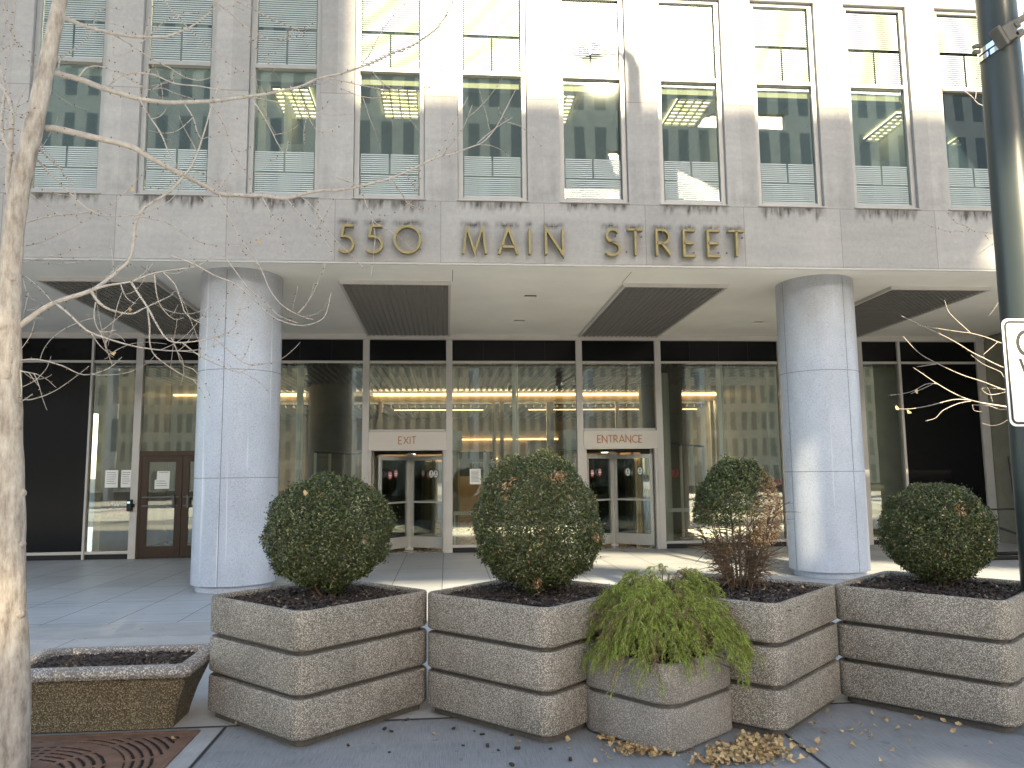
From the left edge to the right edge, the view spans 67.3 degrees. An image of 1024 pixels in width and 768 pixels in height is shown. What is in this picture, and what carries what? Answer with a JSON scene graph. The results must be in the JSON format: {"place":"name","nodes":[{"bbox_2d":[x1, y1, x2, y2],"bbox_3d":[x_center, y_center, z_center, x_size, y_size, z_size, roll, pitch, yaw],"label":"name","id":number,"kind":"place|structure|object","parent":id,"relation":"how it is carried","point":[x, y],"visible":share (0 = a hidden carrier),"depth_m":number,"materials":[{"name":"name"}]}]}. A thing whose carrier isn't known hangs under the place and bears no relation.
{"place":"outdoors","nodes":[
{"label":"outdoors","id":0,"kind":"place"},
{"bbox_2d":[29,616,430,639],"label":"pavement band","id":1,"kind":"object","parent":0,"point":[60,632],"depth_m":8.51,"materials":[{"name":"concrete"}]},
{"bbox_2d":[30,618,848,727],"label":"pavement","id":2,"kind":"structure","parent":0,"point":[199,714],"depth_m":6.74,"materials":[{"name":"grey concrete"}]},
{"bbox_2d":[30,643,209,732],"bbox_3d":[-2.811,2.139,5.404,1.290,0.440,0.740,0,-7,-5],"label":"trough planter","id":3,"kind":"object","parent":2,"relation":"on","point":[104,698],"visible":0.67,"depth_m":5.16,"materials":[{"name":"grey concrete"}]},
{"bbox_2d":[31,650,195,667],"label":"mulch","id":4,"kind":"object","parent":3,"relation":"in","point":[127,658],"visible":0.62,"depth_m":5.46,"materials":[{"name":"brown plant"}]},
{"bbox_2d":[208,580,426,746],"bbox_3d":[-1.397,1.945,5.587,1.155,0.838,1.155,-6,-9,40],"label":"stone planter","id":5,"kind":"object","parent":2,"relation":"on","point":[302,678],"visible":0.98,"depth_m":5.14,"materials":[{"name":"concrete"}]},
{"bbox_2d":[215,583,418,619],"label":"mulch","id":6,"kind":"object","parent":5,"relation":"in","point":[296,599],"visible":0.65,"depth_m":5.52,"materials":[{"name":"brown soil"}]},
{"bbox_2d":[258,468,399,595],"bbox_3d":[-1.342,1.113,5.677,0.953,0.988,0.978,5,-8,-39],"label":"boxwood shrub","id":7,"kind":"object","parent":6,"relation":"on","point":[376,508],"visible":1,"depth_m":5.43,"materials":[{"name":"green plant"}]},
{"bbox_2d":[428,579,626,742],"bbox_3d":[0.161,1.933,5.619,1.155,0.838,1.155,-6,-9,40],"label":"stone planter","id":8,"kind":"object","parent":2,"relation":"on","point":[517,670],"visible":0.65,"depth_m":5.08,"materials":[{"name":"concrete"}]},
{"bbox_2d":[435,582,622,615],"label":"mulch","id":9,"kind":"object","parent":8,"relation":"in","point":[507,592],"visible":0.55,"depth_m":5.54,"materials":[{"name":"brown soil"}]},
{"bbox_2d":[467,448,608,594],"bbox_3d":[0.187,1.022,5.723,1.050,1.146,1.010,0,-7,-5],"label":"boxwood shrub","id":10,"kind":"object","parent":9,"relation":"on","point":[554,570],"visible":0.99,"depth_m":5.47,"materials":[{"name":"green plant"}]},
{"bbox_2d":[635,573,840,736],"bbox_3d":[1.651,1.925,5.686,1.155,0.838,1.155,-6,-9,41],"label":"stone planter","id":11,"kind":"object","parent":2,"relation":"on","point":[795,683],"visible":0.51,"depth_m":5.06,"materials":[{"name":"concrete"}]},
{"bbox_2d":[671,577,822,611],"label":"mulch","id":12,"kind":"object","parent":11,"relation":"in","point":[772,592],"visible":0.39,"depth_m":5.55,"materials":[{"name":"brown plant"}]},
{"bbox_2d":[683,454,789,592],"bbox_3d":[1.672,1.052,5.779,0.789,1.064,0.756,0,-7,-5],"label":"boxwood shrub","id":13,"kind":"object","parent":12,"relation":"on","point":[718,483],"visible":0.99,"depth_m":5.66,"materials":[{"name":"green plant"}]},
{"bbox_2d":[895,53,1007,425],"bbox_3d":[4.508,-1.061,6.946,2.961,7.004,0.464,1,-7,-14],"label":"street tree","id":14,"kind":"object","parent":2,"relation":"on","point":[916,391],"visible":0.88,"depth_m":6.66,"materials":[{"name":"grey plant"}]},
{"bbox_2d":[26,542,1019,625],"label":"plaza","id":15,"kind":"structure","parent":0,"point":[110,591],"depth_m":12.69,"materials":[{"name":"grey concrete"}]},
{"bbox_2d":[0,0,1023,593],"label":"office building","id":16,"kind":"structure","parent":15,"relation":"on","point":[696,222],"depth_m":12.39,"materials":[{"name":"stone"}]},
{"bbox_2d":[30,0,109,193],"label":"window","id":17,"kind":"structure","parent":16,"relation":"in","point":[93,50],"depth_m":11.36,"materials":[{"name":"metal"}]},
{"bbox_2d":[105,470,117,487],"bbox_3d":[-8.370,1.982,16.069,0.260,0.360,0.004,0,-7,-5],"label":"paper notice","id":18,"kind":"object","parent":16,"relation":"attached to","point":[111,478],"visible":1,"depth_m":16.07,"materials":[{"name":"grey paper"}]},
{"bbox_2d":[103,502,128,516],"bbox_3d":[-8.311,2.743,16.356,0.763,0.504,0.005,0,-7,-5],"label":"shop lettering","id":19,"kind":"object","parent":16,"relation":"attached to","point":[116,513],"visible":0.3,"depth_m":16.35,"materials":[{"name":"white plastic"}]},
{"bbox_2d":[121,470,130,486],"bbox_3d":[-8.071,1.982,16.094,0.220,0.360,0.004,0,-7,-5],"label":"paper notice","id":20,"kind":"object","parent":16,"relation":"attached to","point":[125,478],"visible":1,"depth_m":16.09,"materials":[{"name":"grey paper"}]},
{"bbox_2d":[154,480,169,488],"bbox_3d":[-7.340,2.103,16.124,0.300,0.190,0.004,0,-7,-5],"label":"paper notice","id":21,"kind":"object","parent":16,"relation":"attached to","point":[161,484],"visible":1,"depth_m":16.12,"materials":[{"name":"grey paper"}]},
{"bbox_2d":[157,471,169,479],"bbox_3d":[-7.323,1.920,16.155,0.260,0.180,0.004,0,-7,-5],"label":"paper notice","id":22,"kind":"object","parent":16,"relation":"attached to","point":[163,475],"visible":1,"depth_m":16.15,"materials":[{"name":"grey paper"}]},
{"bbox_2d":[135,451,194,558],"bbox_3d":[-6.927,2.515,16.108,1.760,2.220,0.170,0,-7,-5],"label":"double door","id":23,"kind":"structure","parent":16,"relation":"in","point":[180,501],"depth_m":16.07,"materials":[{"name":"brown wood"}]},
{"bbox_2d":[134,0,216,195],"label":"window","id":24,"kind":"structure","parent":16,"relation":"in","point":[184,50],"depth_m":11.51,"materials":[{"name":"metal"}]},
{"bbox_2d":[247,0,322,197],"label":"window","id":25,"kind":"structure","parent":16,"relation":"in","point":[294,55],"depth_m":11.64,"materials":[{"name":"metal"}]},
{"bbox_2d":[352,0,425,199],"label":"window","id":26,"kind":"structure","parent":16,"relation":"in","point":[406,28],"depth_m":11.78,"materials":[{"name":"metal"}]},
{"bbox_2d":[357,429,461,552],"bbox_3d":[-2.349,2.429,17.706,2.400,2.660,2.415,0,-7,-5],"label":"revolving door","id":27,"kind":"structure","parent":16,"relation":"in","point":[408,481],"depth_m":17.28,"materials":[{"name":"silver metal"}]},
{"bbox_2d":[470,469,480,483],"bbox_3d":[-0.796,2.011,16.708,0.240,0.330,0.004,0,-7,-5],"label":"paper notice","id":28,"kind":"object","parent":16,"relation":"attached to","point":[475,476],"visible":1,"depth_m":16.71,"materials":[{"name":"grey paper"}]},
{"bbox_2d":[460,452,491,475],"bbox_3d":[-1.354,2.609,25.107,1.510,0.790,0.130,0,-7,-5],"label":"wall screen","id":29,"kind":"object","parent":16,"relation":"attached to","point":[467,459],"depth_m":25.06,"materials":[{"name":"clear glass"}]},
{"bbox_2d":[483,451,490,530],"bbox_3d":[-0.671,2.986,20.914,0.065,2.250,3.478,-1,-7,0],"label":"glass screen","id":30,"kind":"object","parent":16,"relation":"on","point":[486,458],"visible":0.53,"depth_m":19.83,"materials":[{"name":"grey glass"}]},
{"bbox_2d":[457,0,528,201],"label":"window","id":31,"kind":"structure","parent":16,"relation":"in","point":[491,33],"depth_m":11.92,"materials":[{"name":"metal"}]},
{"bbox_2d":[557,0,630,203],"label":"window","id":32,"kind":"structure","parent":16,"relation":"in","point":[590,32],"depth_m":12.05,"materials":[{"name":"metal"}]},
{"bbox_2d":[558,429,659,548],"bbox_3d":[2.312,2.426,18.103,2.400,2.660,2.415,0,-7,-5],"label":"revolving door","id":33,"kind":"structure","parent":16,"relation":"in","point":[612,476],"depth_m":17.63,"materials":[{"name":"clear glass"}]},
{"bbox_2d":[671,443,707,536],"bbox_3d":[4.423,2.753,20.009,0.084,2.400,3.724,-5,-8,32],"label":"glass screen","id":34,"kind":"object","parent":16,"relation":"on","point":[692,446],"visible":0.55,"depth_m":20.63,"materials":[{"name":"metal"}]},
{"bbox_2d":[654,0,729,205],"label":"window","id":35,"kind":"structure","parent":16,"relation":"in","point":[686,31],"depth_m":12.19,"materials":[{"name":"metal"}]},
{"bbox_2d":[749,3,825,207],"bbox_3d":[4.332,-4.435,12.216,1.089,3.416,0.180,0,-7,-5],"label":"window","id":36,"kind":"structure","parent":16,"relation":"in","point":[781,34],"depth_m":12.33,"materials":[{"name":"metal"}]},
{"bbox_2d":[843,7,920,209],"bbox_3d":[5.879,-4.436,12.347,1.089,3.416,0.180,0,-7,-5],"label":"window","id":37,"kind":"structure","parent":16,"relation":"in","point":[874,37],"depth_m":12.45,"materials":[{"name":"metal"}]},
{"bbox_2d":[934,10,990,210],"bbox_3d":[7.425,-4.438,12.479,1.089,3.416,0.180,0,-7,-5],"label":"window","id":38,"kind":"structure","parent":16,"relation":"in","point":[956,31],"depth_m":12.50,"materials":[{"name":"glass"}]},
{"bbox_2d":[988,456,1017,559],"bbox_3d":[9.431,2.332,14.624,1.932,1.896,0.770,0,-7,-5],"label":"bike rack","id":39,"kind":"object","parent":15,"relation":"on","point":[1008,553],"visible":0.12,"depth_m":14.34,"materials":[{"name":"grey metal"}]},
{"bbox_2d":[31,703,1023,767],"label":"sidewalk","id":40,"kind":"structure","parent":0,"point":[934,743],"depth_m":4.75,"materials":[{"name":"concrete"}]},
{"bbox_2d":[31,736,178,767],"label":"soil","id":41,"kind":"structure","parent":40,"relation":"on","point":[131,754],"depth_m":4.76,"materials":[{"name":"black soil"}]},
{"bbox_2d":[30,730,199,767],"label":"tree grate","id":42,"kind":"object","parent":41,"relation":"on","point":[111,755],"visible":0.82,"depth_m":4.81,"materials":[{"name":"metal"}]},
{"bbox_2d":[0,0,545,767],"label":"street tree","id":43,"kind":"object","parent":41,"relation":"on","point":[14,682],"visible":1,"depth_m":4.77,"materials":[{"name":"grey plant"}]},
{"bbox_2d":[166,727,222,767],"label":"pavement border","id":44,"kind":"object","parent":40,"relation":"on","point":[192,750],"visible":1,"depth_m":4.82,"materials":[{"name":"concrete"}]},
{"bbox_2d":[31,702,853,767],"bbox_3d":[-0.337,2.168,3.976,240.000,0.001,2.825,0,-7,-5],"label":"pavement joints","id":45,"kind":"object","parent":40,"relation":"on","point":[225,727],"visible":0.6,"depth_m":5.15,"materials":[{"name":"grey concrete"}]},
{"bbox_2d":[585,635,731,752],"bbox_3d":[0.971,2.025,5.127,0.765,0.525,0.765,5,-9,-43],"label":"stone planter","id":46,"kind":"object","parent":40,"relation":"on","point":[684,715],"visible":0.69,"depth_m":4.80,"materials":[{"name":"concrete"}]},
{"bbox_2d":[612,643,707,663],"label":"mulch","id":47,"kind":"object","parent":46,"relation":"in","point":[666,658],"visible":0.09,"depth_m":5.03,"materials":[{"name":"brown soil"}]},
{"bbox_2d":[577,563,766,703],"bbox_3d":[1.037,1.589,5.177,1.279,0.767,1.230,0,-7,-5],"label":"thread cypress","id":48,"kind":"object","parent":46,"relation":"in","point":[671,627],"visible":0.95,"depth_m":4.87,"materials":[{"name":"green plant"}]},
{"bbox_2d":[596,729,821,767],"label":"leaf litter","id":49,"kind":"object","parent":40,"relation":"on","point":[738,751],"visible":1,"depth_m":4.62,"materials":[{"name":"beige plant"}]},
{"bbox_2d":[834,571,1023,732],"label":"stone planter","id":50,"kind":"object","parent":40,"relation":"on","point":[953,659],"visible":0.92,"depth_m":5.23,"materials":[{"name":"concrete"}]},
{"bbox_2d":[850,574,1020,602],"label":"mulch","id":51,"kind":"object","parent":50,"relation":"in","point":[972,588],"visible":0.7,"depth_m":5.67,"materials":[{"name":"brown soil"}]},
{"bbox_2d":[876,480,1000,585],"bbox_3d":[3.219,1.153,5.817,0.825,0.845,0.849,0,-7,-5],"label":"boxwood shrub","id":52,"kind":"object","parent":51,"relation":"on","point":[962,560],"visible":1,"depth_m":5.62,"materials":[{"name":"green plant"}]},
{"bbox_2d":[972,0,1023,591],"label":"street pole","id":53,"kind":"object","parent":40,"relation":"on","point":[1000,32],"visible":0.94,"depth_m":5.67,"materials":[{"name":"grey metal"}]},
{"bbox_2d":[1001,319,1023,425],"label":"road sign","id":54,"kind":"object","parent":53,"relation":"attached to","point":[1013,338],"visible":1,"depth_m":5.29,"materials":[{"name":"white metal"}]}
]}

